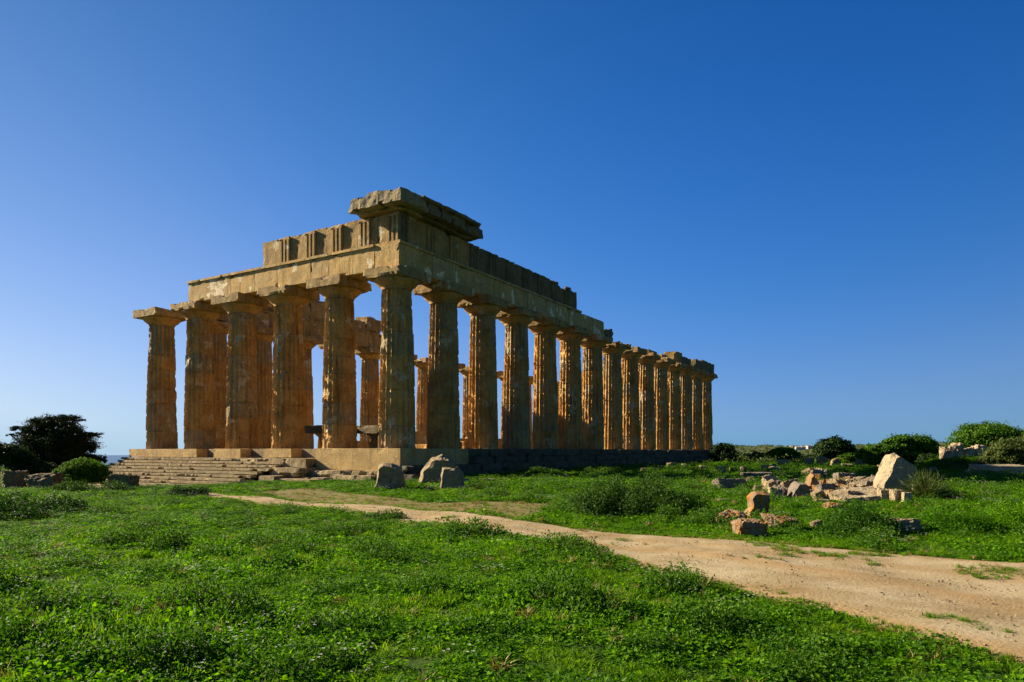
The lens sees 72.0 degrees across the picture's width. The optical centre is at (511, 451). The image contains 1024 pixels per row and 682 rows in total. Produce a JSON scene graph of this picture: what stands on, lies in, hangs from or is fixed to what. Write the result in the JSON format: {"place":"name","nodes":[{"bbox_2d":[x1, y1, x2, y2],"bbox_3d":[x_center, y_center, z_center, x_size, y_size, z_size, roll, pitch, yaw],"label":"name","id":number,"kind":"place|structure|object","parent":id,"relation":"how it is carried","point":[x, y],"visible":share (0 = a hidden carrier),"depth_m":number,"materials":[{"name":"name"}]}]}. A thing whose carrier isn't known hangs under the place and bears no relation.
{"place":"outdoors","nodes":[
{"label":"outdoors","id":0,"kind":"place"},
{"bbox_2d":[3,455,128,465],"bbox_3d":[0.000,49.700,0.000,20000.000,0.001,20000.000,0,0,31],"label":"sea","id":1,"kind":"structure","parent":0,"point":[113,458],"depth_m":4795.41,"materials":[{"name":"blue liquid"}]},
{"bbox_2d":[0,0,1023,454],"label":"sky","id":2,"kind":"structure","parent":0,"point":[817,204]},
{"bbox_2d":[1,443,1023,681],"bbox_3d":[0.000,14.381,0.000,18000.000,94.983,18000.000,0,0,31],"label":"ground","id":3,"kind":"structure","parent":0,"point":[418,662],"depth_m":7.39,"materials":[{"name":"soil"}]},
{"bbox_2d":[1,470,28,487],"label":"old stone","id":4,"kind":"object","parent":3,"relation":"on","point":[9,479],"visible":0.8,"depth_m":45.26,"materials":[{"name":"grey stone"}]},
{"bbox_2d":[0,439,59,474],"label":"dark bush","id":5,"kind":"object","parent":3,"relation":"on","point":[14,457],"visible":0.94,"depth_m":49.46,"materials":[{"name":"green plant"}]},
{"bbox_2d":[24,472,66,488],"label":"old stone","id":6,"kind":"object","parent":3,"relation":"on","point":[42,480],"visible":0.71,"depth_m":43.93,"materials":[{"name":"grey stone"}]},
{"bbox_2d":[0,490,91,520],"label":"weed clump","id":7,"kind":"object","parent":3,"relation":"on","point":[12,508],"visible":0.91,"depth_m":19.34,"materials":[{"name":"green plant"}]},
{"bbox_2d":[5,413,107,469],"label":"tree","id":8,"kind":"object","parent":3,"relation":"on","point":[59,440],"visible":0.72,"depth_m":54.95,"materials":[{"name":"green plant"}]},
{"bbox_2d":[50,456,114,483],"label":"green bush","id":9,"kind":"object","parent":3,"relation":"on","point":[88,470],"visible":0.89,"depth_m":46.43,"materials":[{"name":"green plant"}]},
{"bbox_2d":[37,477,139,492],"bbox_3d":[-19.883,1.612,33.016,4.601,0.784,2.038,0,0,5],"label":"weed clump","id":10,"kind":"object","parent":3,"relation":"on","point":[65,485],"visible":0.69,"depth_m":32.66,"materials":[{"name":"green plant"}]},
{"bbox_2d":[108,474,139,486],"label":"old stone","id":11,"kind":"object","parent":3,"relation":"on","point":[131,480],"visible":0.56,"depth_m":37.16,"materials":[{"name":"grey stone"}]},
{"bbox_2d":[165,484,211,495],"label":"weed clump","id":12,"kind":"object","parent":3,"relation":"on","point":[186,491],"visible":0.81,"depth_m":27.28,"materials":[{"name":"green plant"}]},
{"bbox_2d":[363,507,411,519],"bbox_3d":[-3.145,1.566,17.573,1.246,0.311,0.855,0,0,9],"label":"weed clump","id":13,"kind":"object","parent":3,"relation":"on","point":[395,514],"visible":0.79,"depth_m":17.56,"materials":[{"name":"green plant"}]},
{"bbox_2d":[374,463,405,489],"bbox_3d":[-5.302,1.116,30.326,1.425,1.267,1.370,0,0,0],"label":"standing stone","id":14,"kind":"object","parent":3,"relation":"on","point":[391,476],"visible":0.79,"depth_m":29.70,"materials":[{"name":"grey stone"}]},
{"bbox_2d":[85,187,717,485],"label":"greek temple","id":15,"kind":"structure","parent":3,"relation":"on","point":[248,415],"depth_m":49.29,"materials":[{"name":"stone"}]},
{"bbox_2d":[418,456,455,483],"bbox_3d":[-3.590,0.955,34.659,2.162,1.444,1.759,0,0,0],"label":"boulder","id":16,"kind":"object","parent":3,"relation":"on","point":[430,472],"visible":0.64,"depth_m":33.87,"materials":[{"name":"stone"}]},
{"bbox_2d":[440,466,463,489],"bbox_3d":[-2.507,1.173,29.658,1.027,1.097,0.963,0,0,0],"label":"standing stone","id":17,"kind":"object","parent":3,"relation":"on","point":[452,478],"visible":0.82,"depth_m":29.23,"materials":[{"name":"grey stone"}]},
{"bbox_2d":[0,454,1023,681],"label":"meadow plants","id":18,"kind":"object","parent":3,"relation":"on","point":[569,588],"visible":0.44,"depth_m":7.93,"materials":[{"name":"green plant"}]},
{"bbox_2d":[532,534,607,550],"bbox_3d":[0.883,1.555,11.979,1.686,0.333,0.949,0,0,-6],"label":"weed clump","id":19,"kind":"object","parent":3,"relation":"on","point":[590,545],"visible":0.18,"depth_m":11.96,"materials":[{"name":"green plant"}]},
{"bbox_2d":[564,467,697,517],"bbox_3d":[3.162,1.079,18.675,3.338,1.332,3.016,0,0,31],"label":"weed clump","id":20,"kind":"object","parent":3,"relation":"on","point":[616,497],"visible":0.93,"depth_m":18.29,"materials":[{"name":"green plant"}]},
{"bbox_2d":[676,488,709,511],"bbox_3d":[4.705,1.349,19.384,1.564,0.739,1.634,0,0,-36],"label":"weed clump","id":21,"kind":"object","parent":3,"relation":"on","point":[700,502],"visible":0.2,"depth_m":19.28,"materials":[{"name":"green plant"}]},
{"bbox_2d":[716,466,725,472],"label":"distant block","id":22,"kind":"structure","parent":3,"relation":"on","point":[723,468],"depth_m":44.14,"materials":[{"name":"stone"}]},
{"bbox_2d":[708,442,739,461],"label":"olive bush","id":23,"kind":"object","parent":3,"relation":"on","point":[723,450],"visible":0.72,"depth_m":91.36,"materials":[{"name":"green plant"}]},
{"bbox_2d":[712,478,746,487],"bbox_3d":[8.795,1.361,28.371,1.322,0.585,0.906,0,0,0],"label":"fallen slab","id":24,"kind":"object","parent":3,"relation":"on","point":[726,483],"depth_m":28.00,"materials":[{"name":"grey stone"}]},
{"bbox_2d":[714,508,747,522],"bbox_3d":[4.966,1.574,15.949,0.710,0.538,0.551,0,0,0],"label":"lichen stone","id":25,"kind":"object","parent":3,"relation":"on","point":[740,514],"visible":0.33,"depth_m":15.81,"materials":[{"name":"beige stone"}]},
{"bbox_2d":[730,518,767,536],"bbox_3d":[4.782,1.600,14.171,0.647,0.495,0.496,0,0,-6],"label":"lichen block","id":26,"kind":"object","parent":3,"relation":"on","point":[749,526],"depth_m":13.96,"materials":[{"name":"stone"}]},
{"bbox_2d":[737,450,764,459],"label":"scrub bush","id":27,"kind":"object","parent":3,"relation":"on","point":[754,453],"visible":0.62,"depth_m":95.39,"materials":[{"name":"green plant"}]},
{"bbox_2d":[740,472,772,476],"bbox_3d":[13.366,1.336,38.257,1.884,0.426,0.790,0,0,0],"label":"dark slab","id":28,"kind":"object","parent":3,"relation":"on","point":[756,473],"depth_m":37.93,"materials":[{"name":"grey stone"}]},
{"bbox_2d":[745,492,769,517],"bbox_3d":[6.119,1.397,17.610,0.612,0.768,0.525,0,0,0],"label":"lichen stone","id":29,"kind":"object","parent":3,"relation":"on","point":[759,500],"visible":0.67,"depth_m":17.38,"materials":[{"name":"stone"}]},
{"bbox_2d":[761,464,768,469],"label":"distant block","id":30,"kind":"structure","parent":3,"relation":"on","point":[765,466],"depth_m":47.36,"materials":[{"name":"stone"}]},
{"bbox_2d":[763,478,776,489],"bbox_3d":[9.679,1.343,26.288,0.566,0.673,0.571,0,0,0],"label":"fallen block","id":31,"kind":"object","parent":3,"relation":"on","point":[771,482],"depth_m":26.11,"materials":[{"name":"stone"}]},
{"bbox_2d":[761,474,778,483],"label":"rubble stone","id":32,"kind":"object","parent":3,"relation":"on","point":[766,478],"visible":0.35,"depth_m":27.86,"materials":[{"name":"grey stone"}]},
{"bbox_2d":[768,487,775,496],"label":"standing stone","id":33,"kind":"object","parent":3,"relation":"on","point":[770,489],"visible":0.48,"depth_m":22.69,"materials":[{"name":"beige stone"}]},
{"bbox_2d":[712,447,834,462],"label":"scrub","id":34,"kind":"object","parent":3,"relation":"on","point":[796,459],"visible":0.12,"depth_m":89.07,"materials":[{"name":"green plant"}]},
{"bbox_2d":[766,466,781,471],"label":"rubble stone","id":35,"kind":"object","parent":3,"relation":"on","point":[777,468],"visible":0.25,"depth_m":44.09,"materials":[{"name":"grey stone"}]},
{"bbox_2d":[760,513,802,530],"bbox_3d":[5.783,1.588,14.967,0.879,0.533,0.475,0,0,0],"label":"flat stone","id":36,"kind":"object","parent":3,"relation":"on","point":[768,518],"visible":0.42,"depth_m":14.89,"materials":[{"name":"beige stone"}]},
{"bbox_2d":[776,488,786,498],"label":"rubble stone","id":37,"kind":"object","parent":3,"relation":"on","point":[780,492],"visible":0.32,"depth_m":23.41,"materials":[{"name":"grey stone"}]},
{"bbox_2d":[776,484,788,492],"bbox_3d":[9.262,1.385,23.985,0.705,0.502,0.500,0,0,0],"label":"fallen block","id":38,"kind":"object","parent":3,"relation":"on","point":[779,486],"depth_m":23.94,"materials":[{"name":"grey stone"}]},
{"bbox_2d":[778,459,788,464],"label":"distant block","id":39,"kind":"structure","parent":3,"relation":"on","point":[783,461],"depth_m":68.74,"materials":[{"name":"stone"}]},
{"bbox_2d":[764,446,803,460],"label":"green bush","id":40,"kind":"object","parent":3,"relation":"on","point":[780,451],"visible":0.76,"depth_m":97.13,"materials":[{"name":"green plant"}]},
{"bbox_2d":[780,478,798,487],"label":"rubble stone","id":41,"kind":"object","parent":3,"relation":"on","point":[787,483],"visible":0.34,"depth_m":25.27,"materials":[{"name":"beige stone"}]},
{"bbox_2d":[768,516,818,532],"bbox_3d":[5.886,1.558,14.765,1.467,0.411,0.988,0,0,0],"label":"weed clump","id":42,"kind":"object","parent":3,"relation":"on","point":[784,528],"visible":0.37,"depth_m":14.69,"materials":[{"name":"green plant"}]},
{"bbox_2d":[786,482,810,497],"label":"fallen rock","id":43,"kind":"object","parent":3,"relation":"on","point":[798,489],"visible":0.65,"depth_m":23.24,"materials":[{"name":"grey stone"}]},
{"bbox_2d":[801,467,812,474],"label":"rubble stone","id":44,"kind":"object","parent":3,"relation":"on","point":[809,469],"visible":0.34,"depth_m":41.11,"materials":[{"name":"beige stone"}]},
{"bbox_2d":[805,457,813,463],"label":"distant block","id":45,"kind":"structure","parent":3,"relation":"on","point":[809,459],"depth_m":72.73,"materials":[{"name":"stone"}]},
{"bbox_2d":[805,474,819,489],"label":"pointed rock","id":46,"kind":"object","parent":3,"relation":"on","point":[811,480],"visible":0.39,"depth_m":25.41,"materials":[{"name":"stone"}]},
{"bbox_2d":[810,519,822,526],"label":"stone","id":47,"kind":"object","parent":3,"relation":"on","point":[812,523],"visible":0.56,"depth_m":15.07,"materials":[{"name":"beige stone"}]},
{"bbox_2d":[811,473,824,479],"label":"rubble stone","id":48,"kind":"object","parent":3,"relation":"on","point":[815,475],"visible":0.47,"depth_m":32.92,"materials":[{"name":"beige stone"}]},
{"bbox_2d":[811,489,825,498],"bbox_3d":[9.803,1.443,22.501,0.449,0.488,0.397,0,0,0],"label":"fallen block","id":49,"kind":"object","parent":3,"relation":"on","point":[816,492],"depth_m":22.33,"materials":[{"name":"stone"}]},
{"bbox_2d":[812,467,828,474],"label":"rubble stone","id":50,"kind":"object","parent":3,"relation":"on","point":[825,470],"visible":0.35,"depth_m":40.05,"materials":[{"name":"grey stone"}]},
{"bbox_2d":[813,499,828,501],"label":"flat stone","id":51,"kind":"object","parent":3,"relation":"on","point":[820,500],"visible":0.42,"depth_m":21.70,"materials":[{"name":"beige stone"}]},
{"bbox_2d":[816,456,826,464],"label":"distant block","id":52,"kind":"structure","parent":3,"relation":"on","point":[820,459],"depth_m":71.77,"materials":[{"name":"stone"}]},
{"bbox_2d":[816,483,834,490],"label":"rubble stone","id":53,"kind":"object","parent":3,"relation":"on","point":[822,487],"visible":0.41,"depth_m":23.75,"materials":[{"name":"grey stone"}]},
{"bbox_2d":[822,502,843,508],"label":"flat stone","id":54,"kind":"object","parent":3,"relation":"on","point":[832,504],"visible":0.43,"depth_m":19.35,"materials":[{"name":"beige stone"}]},
{"bbox_2d":[812,435,856,459],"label":"round tree","id":55,"kind":"object","parent":3,"relation":"on","point":[830,447],"visible":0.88,"depth_m":90.92,"materials":[{"name":"green plant"}]},
{"bbox_2d":[830,458,838,465],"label":"distant block","id":56,"kind":"object","parent":3,"relation":"on","point":[835,461],"depth_m":68.47,"materials":[{"name":"stone"}]},
{"bbox_2d":[826,478,845,484],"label":"rubble stone","id":57,"kind":"object","parent":3,"relation":"on","point":[831,480],"visible":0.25,"depth_m":25.88,"materials":[{"name":"beige stone"}]},
{"bbox_2d":[724,441,948,455],"bbox_3d":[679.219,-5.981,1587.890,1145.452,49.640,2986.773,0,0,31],"label":"woodland","id":58,"kind":"object","parent":3,"relation":"on","point":[767,447],"visible":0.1,"depth_m":1699.82,"materials":[{"name":"green plant"}]},
{"bbox_2d":[834,482,843,487],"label":"rubble stone","id":59,"kind":"object","parent":3,"relation":"on","point":[838,485],"visible":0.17,"depth_m":25.45,"materials":[{"name":"beige stone"}]},
{"bbox_2d":[832,472,855,478],"bbox_3d":[14.593,1.225,30.852,0.889,0.597,0.608,0,0,0],"label":"fallen block","id":60,"kind":"object","parent":3,"relation":"on","point":[836,475],"depth_m":30.59,"materials":[{"name":"grey stone"}]},
{"bbox_2d":[840,476,852,480],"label":"rubble stone","id":61,"kind":"object","parent":3,"relation":"on","point":[848,477],"visible":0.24,"depth_m":29.95,"materials":[{"name":"beige stone"}]},
{"bbox_2d":[845,479,852,483],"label":"rubble stone","id":62,"kind":"object","parent":3,"relation":"on","point":[848,481],"visible":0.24,"depth_m":28.27,"materials":[{"name":"beige stone"}]},
{"bbox_2d":[837,452,861,464],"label":"bush","id":63,"kind":"object","parent":3,"relation":"on","point":[846,457],"visible":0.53,"depth_m":69.73,"materials":[{"name":"green plant"}]},
{"bbox_2d":[841,485,857,488],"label":"rubble stone","id":64,"kind":"object","parent":3,"relation":"on","point":[847,486],"visible":0.25,"depth_m":23.77,"materials":[{"name":"beige stone"}]},
{"bbox_2d":[826,486,880,503],"bbox_3d":[10.697,1.472,21.862,1.516,0.437,1.078,-3,16,0],"label":"tilted slab","id":65,"kind":"object","parent":3,"relation":"on","point":[870,492],"depth_m":21.76,"materials":[{"name":"stone"}]},
{"bbox_2d":[847,490,862,494],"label":"rubble stone","id":66,"kind":"object","parent":3,"relation":"on","point":[850,492],"visible":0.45,"depth_m":21.69,"materials":[{"name":"beige stone"}]},
{"bbox_2d":[852,476,865,480],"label":"rubble stone","id":67,"kind":"object","parent":3,"relation":"on","point":[858,478],"visible":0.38,"depth_m":29.51,"materials":[{"name":"beige stone"}]},
{"bbox_2d":[812,498,908,538],"bbox_3d":[6.800,1.332,13.915,1.844,0.818,1.774,0,0,31],"label":"weed clump","id":68,"kind":"object","parent":3,"relation":"on","point":[852,520],"visible":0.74,"depth_m":13.79,"materials":[{"name":"green plant"}]},
{"bbox_2d":[855,459,866,465],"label":"block","id":69,"kind":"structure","parent":3,"relation":"on","point":[858,461],"depth_m":66.09,"materials":[{"name":"grey stone"}]},
{"bbox_2d":[859,480,872,486],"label":"rubble stone","id":70,"kind":"object","parent":3,"relation":"on","point":[866,482],"visible":0.25,"depth_m":25.06,"materials":[{"name":"beige stone"}]},
{"bbox_2d":[877,488,889,499],"bbox_3d":[11.418,1.399,21.518,0.450,0.559,0.334,0,0,0],"label":"fallen block","id":71,"kind":"object","parent":3,"relation":"on","point":[883,493],"depth_m":21.37,"materials":[{"name":"stone"}]},
{"bbox_2d":[872,454,915,491],"bbox_3d":[13.063,0.889,24.233,1.400,1.559,1.024,0,0,0],"label":"leaning rock","id":72,"kind":"object","parent":3,"relation":"on","point":[892,469],"visible":0.72,"depth_m":23.83,"materials":[{"name":"stone"}]},
{"bbox_2d":[889,489,902,502],"bbox_3d":[11.571,1.395,21.206,0.321,0.524,0.266,0,0,-11],"label":"fallen block","id":73,"kind":"object","parent":3,"relation":"on","point":[894,494],"depth_m":21.11,"materials":[{"name":"stone"}]},
{"bbox_2d":[853,433,940,464],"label":"bush","id":74,"kind":"object","parent":3,"relation":"on","point":[910,449],"visible":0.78,"depth_m":61.18,"materials":[{"name":"green plant"}]},
{"bbox_2d":[873,518,923,532],"bbox_3d":[7.706,1.499,14.101,1.098,0.358,0.570,0,0,15],"label":"flat rock","id":75,"kind":"object","parent":3,"relation":"on","point":[910,524],"visible":0.41,"depth_m":13.86,"materials":[{"name":"stone"}]},
{"bbox_2d":[901,492,911,501],"bbox_3d":[11.724,1.437,20.911,0.271,0.484,0.227,0,0,6],"label":"fallen block","id":76,"kind":"object","parent":3,"relation":"on","point":[908,495],"depth_m":20.82,"materials":[{"name":"stone"}]},
{"bbox_2d":[890,467,959,499],"bbox_3d":[13.198,1.100,22.500,2.227,1.310,2.110,0,0,31],"label":"fan palm","id":77,"kind":"object","parent":3,"relation":"on","point":[925,485],"visible":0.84,"depth_m":22.34,"materials":[{"name":"green plant"}]},
{"bbox_2d":[914,451,938,461],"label":"dark bush","id":78,"kind":"object","parent":3,"relation":"on","point":[922,457],"visible":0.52,"depth_m":57.77,"materials":[{"name":"green plant"}]},
{"bbox_2d":[939,447,954,458],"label":"boulder","id":79,"kind":"object","parent":3,"relation":"on","point":[945,452],"visible":0.73,"depth_m":52.03,"materials":[{"name":"stone"}]},
{"bbox_2d":[948,442,964,458],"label":"boulder","id":80,"kind":"object","parent":3,"relation":"on","point":[957,449],"visible":0.75,"depth_m":52.02,"materials":[{"name":"stone"}]},
{"bbox_2d":[914,504,1022,536],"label":"weed clump","id":81,"kind":"object","parent":3,"relation":"on","point":[945,520],"visible":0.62,"depth_m":14.07,"materials":[{"name":"green plant"}]},
{"bbox_2d":[964,447,974,457],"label":"boulder","id":82,"kind":"object","parent":3,"relation":"on","point":[968,451],"visible":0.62,"depth_m":52.01,"materials":[{"name":"stone"}]},
{"bbox_2d":[963,461,975,469],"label":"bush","id":83,"kind":"object","parent":3,"relation":"on","point":[966,466],"visible":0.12,"depth_m":46.95,"materials":[{"name":"green plant"}]},
{"bbox_2d":[971,444,988,456],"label":"boulder","id":84,"kind":"object","parent":3,"relation":"on","point":[977,447],"visible":0.38,"depth_m":52.09,"materials":[{"name":"stone"}]},
{"bbox_2d":[945,420,1023,447],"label":"mound bush","id":85,"kind":"object","parent":3,"relation":"on","point":[985,433],"visible":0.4,"depth_m":64.74,"materials":[{"name":"green plant"}]},
{"bbox_2d":[953,549,1020,560],"bbox_3d":[7.652,1.611,11.023,1.448,0.143,0.994,0,0,4],"label":"weed clump","id":86,"kind":"object","parent":3,"relation":"on","point":[982,558],"visible":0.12,"depth_m":11.01,"materials":[{"name":"green plant"}]},
{"bbox_2d":[965,464,1023,474],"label":"stone wall","id":87,"kind":"structure","parent":3,"relation":"on","point":[1014,468],"depth_m":41.17,"materials":[{"name":"grey stone"}]},
{"bbox_2d":[975,433,1023,464],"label":"scrub bush","id":88,"kind":"object","parent":3,"relation":"on","point":[1010,451],"visible":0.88,"depth_m":45.55,"materials":[{"name":"green plant"}]},
{"bbox_2d":[976,496,1023,530],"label":"weed clump","id":89,"kind":"object","parent":3,"relation":"on","point":[1009,516],"visible":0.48,"depth_m":14.74,"materials":[{"name":"green plant"}]},
{"bbox_2d":[204,493,1023,663],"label":"path","id":90,"kind":"structure","parent":0,"point":[856,585],"depth_m":9.31,"materials":[{"name":"beige soil"}]},
{"bbox_2d":[208,493,1023,657],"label":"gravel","id":91,"kind":"structure","parent":90,"relation":"on","point":[984,644],"depth_m":9.31,"materials":[{"name":"beige gravel"}]},
{"bbox_2d":[753,485,762,490],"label":"fallen block","id":92,"kind":"object","parent":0,"point":[755,488],"depth_m":26.61,"materials":[{"name":"stone"}]}
]}

